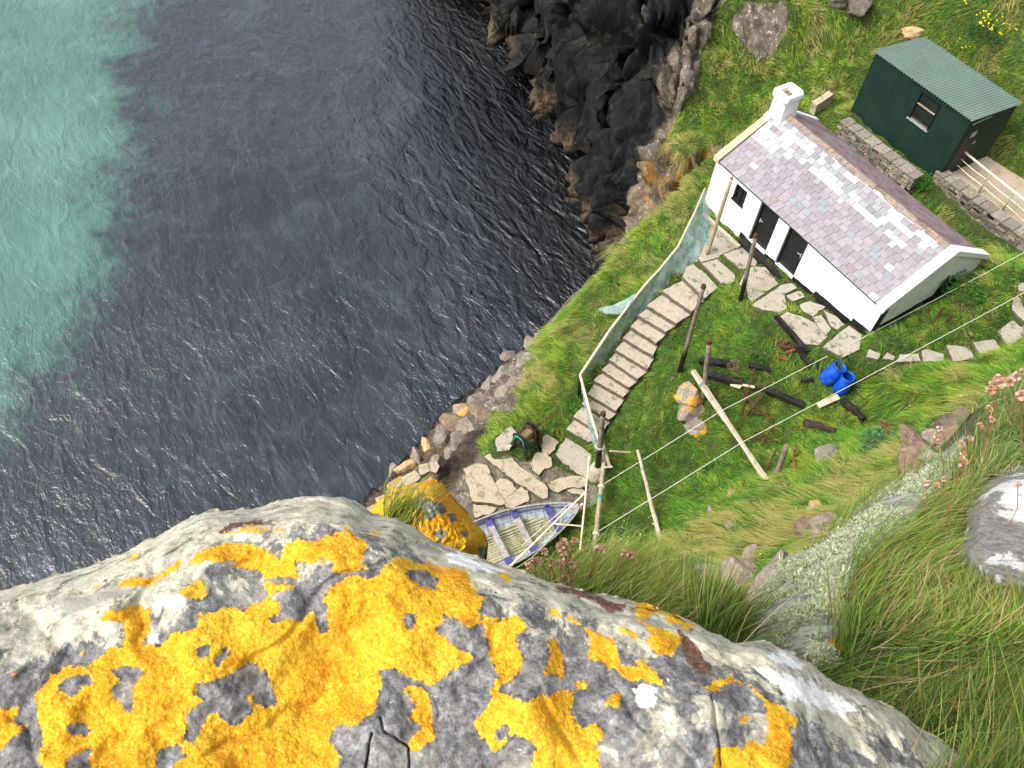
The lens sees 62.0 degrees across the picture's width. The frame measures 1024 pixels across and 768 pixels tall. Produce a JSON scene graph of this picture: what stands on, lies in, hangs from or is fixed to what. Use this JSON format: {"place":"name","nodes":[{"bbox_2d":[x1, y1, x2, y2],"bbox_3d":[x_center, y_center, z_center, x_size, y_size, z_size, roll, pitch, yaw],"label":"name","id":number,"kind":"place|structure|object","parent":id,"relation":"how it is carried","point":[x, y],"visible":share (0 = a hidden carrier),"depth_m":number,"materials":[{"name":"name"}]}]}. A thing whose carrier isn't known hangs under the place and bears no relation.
{"place":"outdoors","nodes":[
{"label":"outdoors","id":0,"kind":"place"},
{"bbox_2d":[0,0,604,586],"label":"water","id":1,"kind":"structure","parent":0,"point":[252,252],"depth_m":38.87,"materials":[{"name":"liquid"}]},
{"bbox_2d":[363,0,1023,606],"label":"ground","id":2,"kind":"structure","parent":0,"point":[615,84],"depth_m":35.34,"materials":[{"name":"plant"}]},
{"bbox_2d":[393,459,416,472],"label":"shore rock","id":3,"kind":"object","parent":2,"relation":"on","point":[409,464],"visible":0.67,"depth_m":32.06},
{"bbox_2d":[401,470,420,484],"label":"rock","id":4,"kind":"object","parent":2,"relation":"on","point":[416,475],"visible":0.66,"depth_m":30.70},
{"bbox_2d":[370,478,487,559],"bbox_3d":[-0.255,0.847,3.043,0.310,1.830,0.452,-26,60,-20],"label":"orange rock","id":5,"kind":"object","parent":2,"relation":"on","point":[452,524],"visible":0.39,"depth_m":2.37,"materials":[{"name":"stone"}]},
{"bbox_2d":[377,466,454,532],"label":"rock grass","id":6,"kind":"object","parent":5,"relation":"on","point":[407,507],"visible":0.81,"depth_m":1.84,"materials":[{"name":"plant"}]},
{"bbox_2d":[433,424,449,447],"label":"shore rock","id":7,"kind":"object","parent":2,"relation":"on","point":[441,437],"visible":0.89,"depth_m":32.18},
{"bbox_2d":[439,413,460,431],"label":"shore rock","id":8,"kind":"object","parent":2,"relation":"on","point":[448,421],"visible":0.48,"depth_m":32.64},
{"bbox_2d":[450,430,463,450],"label":"shore rock","id":9,"kind":"object","parent":2,"relation":"on","point":[456,437],"visible":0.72,"depth_m":31.78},
{"bbox_2d":[452,403,469,415],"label":"shore rock","id":10,"kind":"object","parent":2,"relation":"on","point":[461,409],"visible":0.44,"depth_m":32.95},
{"bbox_2d":[455,417,477,433],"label":"shore rock","id":11,"kind":"object","parent":2,"relation":"on","point":[465,425],"visible":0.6,"depth_m":31.99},
{"bbox_2d":[467,394,487,403],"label":"shore rock","id":12,"kind":"object","parent":2,"relation":"on","point":[476,398],"visible":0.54,"depth_m":33.17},
{"bbox_2d":[469,402,486,420],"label":"shore rock","id":13,"kind":"object","parent":2,"relation":"on","point":[478,411],"visible":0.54,"depth_m":32.37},
{"bbox_2d":[463,464,505,507],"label":"landing slab","id":14,"kind":"structure","parent":2,"relation":"on","point":[481,485],"depth_m":29.16,"materials":[{"name":"stone"}]},
{"bbox_2d":[473,504,496,518],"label":"landing slab","id":15,"kind":"structure","parent":2,"relation":"on","point":[479,511],"depth_m":28.80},
{"bbox_2d":[0,496,972,767],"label":"lichen rock","id":16,"kind":"object","parent":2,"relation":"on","point":[318,632],"visible":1,"depth_m":0.98,"materials":[{"name":"stone"}]},
{"bbox_2d":[491,365,509,383],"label":"shore rock","id":17,"kind":"object","parent":2,"relation":"on","point":[502,370],"visible":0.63,"depth_m":33.74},
{"bbox_2d":[495,383,512,400],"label":"shore rock","id":18,"kind":"object","parent":2,"relation":"on","point":[502,392],"visible":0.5,"depth_m":32.57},
{"bbox_2d":[495,426,516,452],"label":"landing slab","id":19,"kind":"structure","parent":2,"relation":"on","point":[503,440],"depth_m":29.98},
{"bbox_2d":[495,478,516,499],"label":"landing slab","id":20,"kind":"structure","parent":2,"relation":"on","point":[506,488],"depth_m":29.21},
{"bbox_2d":[484,454,547,499],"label":"landing slab","id":21,"kind":"structure","parent":2,"relation":"on","point":[514,472],"depth_m":29.43,"materials":[{"name":"stone"}]},
{"bbox_2d":[504,487,529,508],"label":"landing slab","id":22,"kind":"structure","parent":2,"relation":"on","point":[518,497],"depth_m":29.00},
{"bbox_2d":[473,502,582,564],"bbox_3d":[-0.023,4.975,27.848,5.099,0.898,1.980,-26,60,-20],"label":"rowing boat","id":23,"kind":"object","parent":2,"relation":"on","point":[509,532],"visible":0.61,"depth_m":28.09,"materials":[{"name":"paint"}]},
{"bbox_2d":[511,409,558,461],"bbox_3d":[0.869,1.622,29.930,0.920,1.282,1.968,38,61,22],"label":"winch","id":24,"kind":"object","parent":2,"relation":"on","point":[526,434],"visible":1,"depth_m":29.37,"materials":[{"name":"black metal"}]},
{"bbox_2d":[530,452,551,475],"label":"landing slab","id":25,"kind":"structure","parent":2,"relation":"on","point":[540,463],"depth_m":29.63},
{"bbox_2d":[509,456,589,565],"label":"drying poles","id":26,"kind":"object","parent":2,"relation":"on","point":[545,531],"visible":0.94,"depth_m":27.13,"materials":[{"name":"brown wood"}]},
{"bbox_2d":[541,435,558,455],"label":"landing slab","id":27,"kind":"structure","parent":2,"relation":"on","point":[549,444],"depth_m":30.21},
{"bbox_2d":[547,475,587,493],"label":"landing slab","id":28,"kind":"structure","parent":2,"relation":"on","point":[559,485],"depth_m":29.36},
{"bbox_2d":[555,438,591,477],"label":"landing slab","id":29,"kind":"structure","parent":2,"relation":"on","point":[572,455],"depth_m":29.96,"materials":[{"name":"stone"}]},
{"bbox_2d":[588,410,606,482],"bbox_3d":[3.021,2.107,28.172,0.704,3.978,0.728,-26,60,-20],"label":"wooden post","id":30,"kind":"object","parent":2,"relation":"on","point":[594,471],"visible":0.87,"depth_m":28.66,"materials":[{"name":"brown wood"}]},
{"bbox_2d":[592,456,605,546],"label":"wooden beam","id":31,"kind":"structure","parent":30,"relation":"attached to","point":[599,506],"depth_m":28.18,"materials":[{"name":"brown wood"}]},
{"bbox_2d":[592,293,1022,535],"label":"cable","id":32,"kind":"object","parent":31,"relation":"attached to","point":[594,532],"visible":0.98,"depth_m":27.63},
{"bbox_2d":[598,253,1022,488],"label":"cable","id":33,"kind":"object","parent":31,"relation":"attached to","point":[602,485],"visible":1,"depth_m":28.44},
{"bbox_2d":[518,512,717,632],"bbox_3d":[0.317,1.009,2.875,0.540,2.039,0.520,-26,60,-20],"label":"cliff top bank","id":34,"kind":"structure","parent":2,"relation":"on","point":[571,573],"depth_m":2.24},
{"bbox_2d":[631,536,744,641],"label":"cushion plants","id":35,"kind":"object","parent":34,"relation":"on","point":[684,562],"visible":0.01,"depth_m":2.19,"materials":[{"name":"pink plant"}]},
{"bbox_2d":[640,530,803,642],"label":"mound grass","id":36,"kind":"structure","parent":34,"relation":"on","point":[728,613],"depth_m":1.95,"materials":[{"name":"plant"}]},
{"bbox_2d":[566,281,702,443],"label":"staircase","id":37,"kind":"structure","parent":2,"relation":"on","point":[625,370],"depth_m":30.76,"materials":[{"name":"concrete"}]},
{"bbox_2d":[577,188,710,455],"bbox_3d":[4.531,-2.618,31.128,2.661,3.814,10.937,24,57,14],"label":"net fence","id":38,"kind":"object","parent":2,"relation":"on","point":[661,272],"visible":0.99,"depth_m":31.21,"materials":[{"name":"teal fabric"}]},
{"bbox_2d":[636,449,660,540],"bbox_3d":[4.457,3.624,27.721,0.166,0.690,3.149,-7,55,-8],"label":"pole","id":39,"kind":"object","parent":2,"relation":"on","point":[655,520],"visible":0.93,"depth_m":27.62,"materials":[{"name":"brown wood"}]},
{"bbox_2d":[674,381,702,406],"bbox_3d":[6.133,0.383,29.408,0.964,1.025,1.082,-26,60,-20],"label":"boulder","id":40,"kind":"object","parent":2,"relation":"on","point":[688,394],"visible":0.94,"depth_m":29.14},
{"bbox_2d":[677,403,704,421],"bbox_3d":[6.177,0.946,29.382,0.913,0.812,0.826,5,54,1],"label":"boulder","id":41,"kind":"object","parent":2,"relation":"on","point":[686,413],"visible":0.83,"depth_m":29.17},
{"bbox_2d":[677,283,705,372],"bbox_3d":[5.902,-1.686,28.172,0.338,4.623,0.180,21,56,11],"label":"wooden post","id":42,"kind":"object","parent":2,"relation":"on","point":[690,331],"visible":0.99,"depth_m":27.93,"materials":[{"name":"brown wood"}]},
{"bbox_2d":[683,418,706,436],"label":"boulder","id":43,"kind":"object","parent":2,"relation":"on","point":[700,428],"visible":0.9,"depth_m":29.10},
{"bbox_2d":[681,264,716,302],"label":"paving slab","id":44,"kind":"structure","parent":2,"relation":"on","point":[694,278],"depth_m":31.42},
{"bbox_2d":[700,339,711,403],"bbox_3d":[6.433,-0.320,28.300,0.719,3.320,0.187,21,56,12],"label":"wooden post","id":45,"kind":"object","parent":2,"relation":"on","point":[706,362],"visible":0.94,"depth_m":27.87,"materials":[{"name":"brown wood"}]},
{"bbox_2d":[698,357,731,367],"bbox_3d":[7.091,-0.751,29.766,1.152,0.310,0.291,11,54,5],"label":"charred timber","id":46,"kind":"object","parent":2,"relation":"on","point":[717,362],"visible":0.88,"depth_m":29.70,"materials":[{"name":"brown wood"}]},
{"bbox_2d":[695,224,735,263],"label":"paving slab","id":47,"kind":"structure","parent":2,"relation":"on","point":[721,244],"depth_m":32.25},
{"bbox_2d":[699,259,734,284],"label":"paving slab","id":48,"kind":"structure","parent":2,"relation":"on","point":[719,271],"depth_m":31.57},
{"bbox_2d":[705,175,732,254],"bbox_3d":[7.394,-5.874,30.603,0.167,4.124,0.168,-26,60,-20],"label":"wooden post","id":49,"kind":"object","parent":2,"relation":"on","point":[719,214],"visible":0.92,"depth_m":30.34,"materials":[{"name":"brown wood"}]},
{"bbox_2d":[702,213,740,248],"bbox_3d":[7.958,-5.852,32.475,0.160,0.200,2.129,-26,60,-20],"label":"timber baulk","id":50,"kind":"object","parent":2,"relation":"on","point":[730,239],"visible":0.73,"depth_m":32.28,"materials":[{"name":"brown wood"}]},
{"bbox_2d":[708,370,743,384],"bbox_3d":[7.286,-0.203,29.384,1.392,0.376,0.304,20,56,11],"label":"charred timber","id":51,"kind":"object","parent":2,"relation":"on","point":[720,377],"visible":0.77,"depth_m":29.32,"materials":[{"name":"brown wood"}]},
{"bbox_2d":[691,369,767,479],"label":"wooden beam","id":52,"kind":"structure","parent":2,"relation":"on","point":[718,408],"depth_m":27.84,"materials":[{"name":"brown wood"}]},
{"bbox_2d":[720,556,758,589],"bbox_3d":[5.826,5.034,21.743,1.070,0.823,1.164,-2,54,-5],"label":"boulder","id":53,"kind":"object","parent":2,"relation":"on","point":[750,569],"visible":0.36,"depth_m":21.61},
{"bbox_2d":[723,247,756,269],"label":"paving slab","id":54,"kind":"structure","parent":2,"relation":"on","point":[737,258],"depth_m":31.73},
{"bbox_2d":[738,233,757,302],"bbox_3d":[8.105,-3.894,29.342,0.504,3.360,0.173,22,56,12],"label":"wooden post","id":55,"kind":"object","parent":2,"relation":"on","point":[746,274],"visible":0.99,"depth_m":29.18,"materials":[{"name":"brown wood"}]},
{"bbox_2d":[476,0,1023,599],"bbox_3d":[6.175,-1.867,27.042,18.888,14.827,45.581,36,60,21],"label":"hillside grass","id":56,"kind":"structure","parent":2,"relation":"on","point":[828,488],"depth_m":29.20,"materials":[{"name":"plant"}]},
{"bbox_2d":[742,543,759,558],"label":"boulder","id":57,"kind":"object","parent":2,"relation":"on","point":[750,548],"visible":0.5,"depth_m":22.91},
{"bbox_2d":[738,368,773,423],"bbox_3d":[7.980,0.560,28.789,1.026,0.795,2.084,-7,55,-8],"label":"scrap ironwork","id":58,"kind":"object","parent":2,"relation":"on","point":[766,415],"visible":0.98,"depth_m":28.60,"materials":[{"name":"metal"}]},
{"bbox_2d":[739,266,777,291],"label":"paving slab","id":59,"kind":"structure","parent":2,"relation":"on","point":[761,279],"depth_m":30.94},
{"bbox_2d":[744,549,787,603],"bbox_3d":[3.451,2.602,11.048,0.975,0.671,0.545,-38,65,-26],"label":"boulder","id":60,"kind":"object","parent":2,"relation":"on","point":[764,572],"visible":0.25,"depth_m":10.96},
{"bbox_2d":[752,283,796,312],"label":"paving slab","id":61,"kind":"structure","parent":2,"relation":"on","point":[774,301],"depth_m":30.11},
{"bbox_2d":[774,443,789,474],"bbox_3d":[8.307,2.386,26.293,0.348,1.709,0.184,31,58,18],"label":"wooden post","id":62,"kind":"object","parent":2,"relation":"on","point":[780,463],"visible":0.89,"depth_m":26.09,"materials":[{"name":"brown wood"}]},
{"bbox_2d":[764,386,804,408],"bbox_3d":[9.194,0.446,28.735,1.368,0.227,0.255,25,57,14],"label":"charred timber","id":63,"kind":"object","parent":2,"relation":"on","point":[779,395],"visible":0.96,"depth_m":28.69,"materials":[{"name":"brown wood"}]},
{"bbox_2d":[774,314,808,352],"bbox_3d":[9.508,-1.704,29.016,0.178,0.531,1.613,-30,61,-23],"label":"charred timber","id":64,"kind":"object","parent":2,"relation":"on","point":[791,333],"visible":1,"depth_m":28.95,"materials":[{"name":"brown wood"}]},
{"bbox_2d":[774,312,826,345],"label":"paving slab","id":65,"kind":"structure","parent":2,"relation":"on","point":[808,332],"depth_m":29.23,"materials":[{"name":"stone"}]},
{"bbox_2d":[793,515,810,539],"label":"boulder","id":66,"kind":"object","parent":2,"relation":"on","point":[800,524],"visible":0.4,"depth_m":21.90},
{"bbox_2d":[793,342,812,368],"bbox_3d":[9.899,-0.964,28.908,0.264,0.608,0.951,-31,62,-23],"label":"charred timber","id":67,"kind":"object","parent":2,"relation":"on","point":[801,353],"visible":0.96,"depth_m":28.84,"materials":[{"name":"brown wood"}]},
{"bbox_2d":[799,301,824,315],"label":"paving slab","id":68,"kind":"structure","parent":2,"relation":"on","point":[810,308],"depth_m":29.89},
{"bbox_2d":[803,418,836,434],"bbox_3d":[10.013,1.374,27.732,0.224,0.699,1.083,-35,63,-25],"label":"charred timber","id":69,"kind":"object","parent":2,"relation":"on","point":[818,426],"visible":1,"depth_m":27.67,"materials":[{"name":"brown wood"}]},
{"bbox_2d":[811,315,830,335],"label":"paving slab","id":70,"kind":"structure","parent":2,"relation":"on","point":[820,322],"depth_m":29.34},
{"bbox_2d":[809,91,833,114],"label":"stone lintel","id":71,"kind":"structure","parent":2,"relation":"on","point":[822,102],"depth_m":35.44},
{"bbox_2d":[808,511,837,530],"bbox_3d":[7.906,3.499,21.334,0.888,0.703,0.673,-26,60,-20],"label":"boulder","id":72,"kind":"object","parent":2,"relation":"on","point":[813,521],"visible":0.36,"depth_m":21.17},
{"bbox_2d":[814,444,838,463],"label":"boulder","id":73,"kind":"object","parent":2,"relation":"on","point":[828,449],"visible":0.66,"depth_m":26.11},
{"bbox_2d":[819,361,846,385],"bbox_3d":[10.684,-0.352,28.401,0.677,0.929,0.593,-26,60,-20],"label":"blue barrel","id":74,"kind":"object","parent":2,"relation":"on","point":[831,374],"visible":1,"depth_m":28.23,"materials":[{"name":"plastic"}]},
{"bbox_2d":[823,311,843,329],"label":"paving slab","id":75,"kind":"structure","parent":2,"relation":"on","point":[834,322],"depth_m":29.40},
{"bbox_2d":[828,0,846,9],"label":"boulder","id":76,"kind":"object","parent":2,"relation":"on","point":[838,4],"visible":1,"depth_m":36.17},
{"bbox_2d":[822,326,861,358],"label":"paving slab","id":77,"kind":"structure","parent":2,"relation":"on","point":[837,346],"depth_m":28.49,"materials":[{"name":"stone"}]},
{"bbox_2d":[832,371,855,395],"bbox_3d":[11.053,-0.007,28.416,0.548,0.859,0.544,-26,60,-20],"label":"blue barrel","id":78,"kind":"object","parent":2,"relation":"on","point":[846,379],"visible":0.93,"depth_m":28.27,"materials":[{"name":"plastic"}]},
{"bbox_2d":[705,82,988,335],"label":"cottage","id":79,"kind":"structure","parent":2,"relation":"on","point":[849,235],"depth_m":29.60,"materials":[{"name":"white paint"}]},
{"bbox_2d":[731,183,746,208],"bbox_3d":[8.448,-6.974,31.484,0.170,0.759,0.640,-26,60,-20],"label":"window","id":80,"kind":"structure","parent":79,"relation":"in","point":[739,196],"depth_m":31.61,"materials":[{"name":"glass"}]},
{"bbox_2d":[752,205,778,250],"bbox_3d":[9.281,-5.724,31.157,0.115,1.790,0.810,-26,60,-20],"label":"door","id":81,"kind":"structure","parent":79,"relation":"in","point":[767,222],"depth_m":31.15,"materials":[{"name":"wood"}]},
{"bbox_2d":[779,230,807,274],"bbox_3d":[10.059,-4.707,30.435,0.115,1.730,0.830,-26,60,-20],"label":"door","id":82,"kind":"structure","parent":79,"relation":"in","point":[795,247],"depth_m":30.47,"materials":[{"name":"wood"}]},
{"bbox_2d":[840,398,865,420],"bbox_3d":[11.211,0.842,28.056,0.252,0.238,0.975,-26,60,-20],"label":"charred timber","id":83,"kind":"object","parent":2,"relation":"on","point":[845,403],"visible":1,"depth_m":28.01,"materials":[{"name":"brown wood"}]},
{"bbox_2d":[846,0,874,18],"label":"boulder","id":84,"kind":"object","parent":2,"relation":"on","point":[855,9],"visible":0.96,"depth_m":35.97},
{"bbox_2d":[860,427,895,452],"bbox_3d":[11.024,1.799,25.330,1.349,0.243,1.361,-26,60,-20],"label":"leafy plant","id":85,"kind":"object","parent":2,"relation":"on","point":[875,435],"visible":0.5,"depth_m":25.46,"materials":[{"name":"green plant"}]},
{"bbox_2d":[835,117,923,194],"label":"stone wall","id":86,"kind":"structure","parent":2,"relation":"on","point":[895,167],"depth_m":33.93,"materials":[{"name":"grey stone"}]},
{"bbox_2d":[806,414,1000,676],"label":"bank grass","id":87,"kind":"structure","parent":2,"relation":"on","point":[853,599],"depth_m":2.74,"materials":[{"name":"plant"}]},
{"bbox_2d":[896,354,920,363],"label":"path slab","id":88,"kind":"structure","parent":2,"relation":"on","point":[912,358],"depth_m":28.17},
{"bbox_2d":[901,26,925,39],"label":"boulder","id":89,"kind":"object","parent":2,"relation":"on","point":[911,32],"visible":0.84,"depth_m":35.92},
{"bbox_2d":[903,427,923,442],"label":"boulder","id":90,"kind":"object","parent":2,"relation":"on","point":[911,435],"visible":0.35,"depth_m":24.50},
{"bbox_2d":[897,440,934,472],"bbox_3d":[10.652,2.080,22.360,1.169,0.834,1.255,-26,60,-20],"label":"boulder","id":91,"kind":"object","parent":2,"relation":"on","point":[914,445],"visible":0.33,"depth_m":22.27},
{"bbox_2d":[914,171,935,190],"bbox_3d":[16.095,-7.946,33.140,1.015,0.574,1.003,-5,55,-7],"label":"leafy shrub","id":92,"kind":"object","parent":2,"relation":"on","point":[922,184],"visible":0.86,"depth_m":33.00,"materials":[{"name":"green plant"}]},
{"bbox_2d":[921,428,936,444],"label":"boulder","id":93,"kind":"object","parent":2,"relation":"on","point":[926,435],"visible":0.36,"depth_m":23.98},
{"bbox_2d":[920,349,943,362],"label":"path slab","id":94,"kind":"structure","parent":2,"relation":"on","point":[927,355],"depth_m":28.23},
{"bbox_2d":[850,36,1021,176],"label":"shed","id":95,"kind":"structure","parent":2,"relation":"on","point":[945,100],"depth_m":32.61,"materials":[{"name":"green paint"}]},
{"bbox_2d":[906,91,940,132],"bbox_3d":[15.584,-10.302,32.207,0.135,1.220,1.030,-26,60,-20],"label":"window","id":96,"kind":"structure","parent":95,"relation":"in","point":[925,108],"depth_m":32.24,"materials":[{"name":"black glass"}]},
{"bbox_2d":[946,118,988,171],"bbox_3d":[17.153,-8.895,32.262,0.980,2.540,0.095,-26,60,-20],"label":"door","id":97,"kind":"structure","parent":95,"relation":"in","point":[975,130],"depth_m":32.11,"materials":[{"name":"metal"}]},
{"bbox_2d":[932,421,960,444],"bbox_3d":[12.119,1.400,23.619,0.982,0.661,0.810,8,54,2],"label":"boulder","id":98,"kind":"object","parent":2,"relation":"on","point":[947,427],"visible":0.35,"depth_m":23.46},
{"bbox_2d":[945,345,973,361],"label":"path slab","id":99,"kind":"structure","parent":2,"relation":"on","point":[959,353],"depth_m":28.25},
{"bbox_2d":[950,406,972,422],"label":"boulder","id":100,"kind":"object","parent":2,"relation":"on","point":[961,410],"visible":0.27,"depth_m":24.04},
{"bbox_2d":[940,269,986,304],"bbox_3d":[15.261,-3.326,28.788,1.693,0.365,1.715,-26,60,-20],"label":"leafy shrub","id":101,"kind":"object","parent":2,"relation":"on","point":[960,281],"visible":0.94,"depth_m":28.72,"materials":[{"name":"green plant"}]},
{"bbox_2d":[932,363,1023,523],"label":"bank grass","id":102,"kind":"structure","parent":2,"relation":"on","point":[1006,422],"depth_m":3.71,"materials":[{"name":"plant"}]},
{"bbox_2d":[932,169,1023,252],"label":"stone wall","id":103,"kind":"structure","parent":2,"relation":"on","point":[987,213],"depth_m":31.86,"materials":[{"name":"grey stone"}]},
{"bbox_2d":[972,339,1000,356],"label":"path slab","id":104,"kind":"structure","parent":2,"relation":"on","point":[984,345],"depth_m":28.35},
{"bbox_2d":[953,156,1023,225],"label":"yard","id":105,"kind":"structure","parent":2,"relation":"on","point":[1002,173],"depth_m":32.96,"materials":[{"name":"stone"}]},
{"bbox_2d":[957,151,1023,220],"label":"handrail","id":106,"kind":"object","parent":105,"relation":"on","point":[994,176],"visible":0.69,"depth_m":31.88,"materials":[{"name":"metal"}]},
{"bbox_2d":[968,10,1017,48],"bbox_3d":[19.443,-14.354,34.544,1.785,0.897,1.760,-26,60,-20],"label":"ragwort","id":107,"kind":"object","parent":2,"relation":"on","point":[980,32],"visible":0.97,"depth_m":34.53,"materials":[{"name":"green plant"}]},
{"bbox_2d":[997,320,1023,348],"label":"path slab","id":108,"kind":"structure","parent":2,"relation":"on","point":[1010,330],"depth_m":28.52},
{"bbox_2d":[1010,296,1023,322],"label":"path slab","id":109,"kind":"structure","parent":2,"relation":"on","point":[1017,309],"depth_m":28.97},
{"bbox_2d":[746,387,1023,756],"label":"cliff top bank","id":110,"kind":"structure","parent":0,"point":[995,535],"depth_m":2.66,"materials":[{"name":"plant"}]},
{"bbox_2d":[745,451,963,670],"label":"lichen tufts","id":111,"kind":"object","parent":110,"relation":"on","point":[811,582],"visible":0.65,"depth_m":2.71,"materials":[{"name":"green plant"}]},
{"bbox_2d":[746,564,1023,767],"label":"bank grass","id":112,"kind":"structure","parent":110,"relation":"on","point":[1001,697],"depth_m":1.68,"materials":[{"name":"plant"}]},
{"bbox_2d":[846,443,1023,653],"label":"bank grass","id":113,"kind":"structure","parent":110,"relation":"on","point":[928,566],"depth_m":2.37,"materials":[{"name":"plant"}]},
{"bbox_2d":[950,460,1023,587],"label":"lichen tufts","id":114,"kind":"object","parent":110,"relation":"on","point":[1015,468],"visible":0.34,"depth_m":3.32,"materials":[{"name":"green plant"}]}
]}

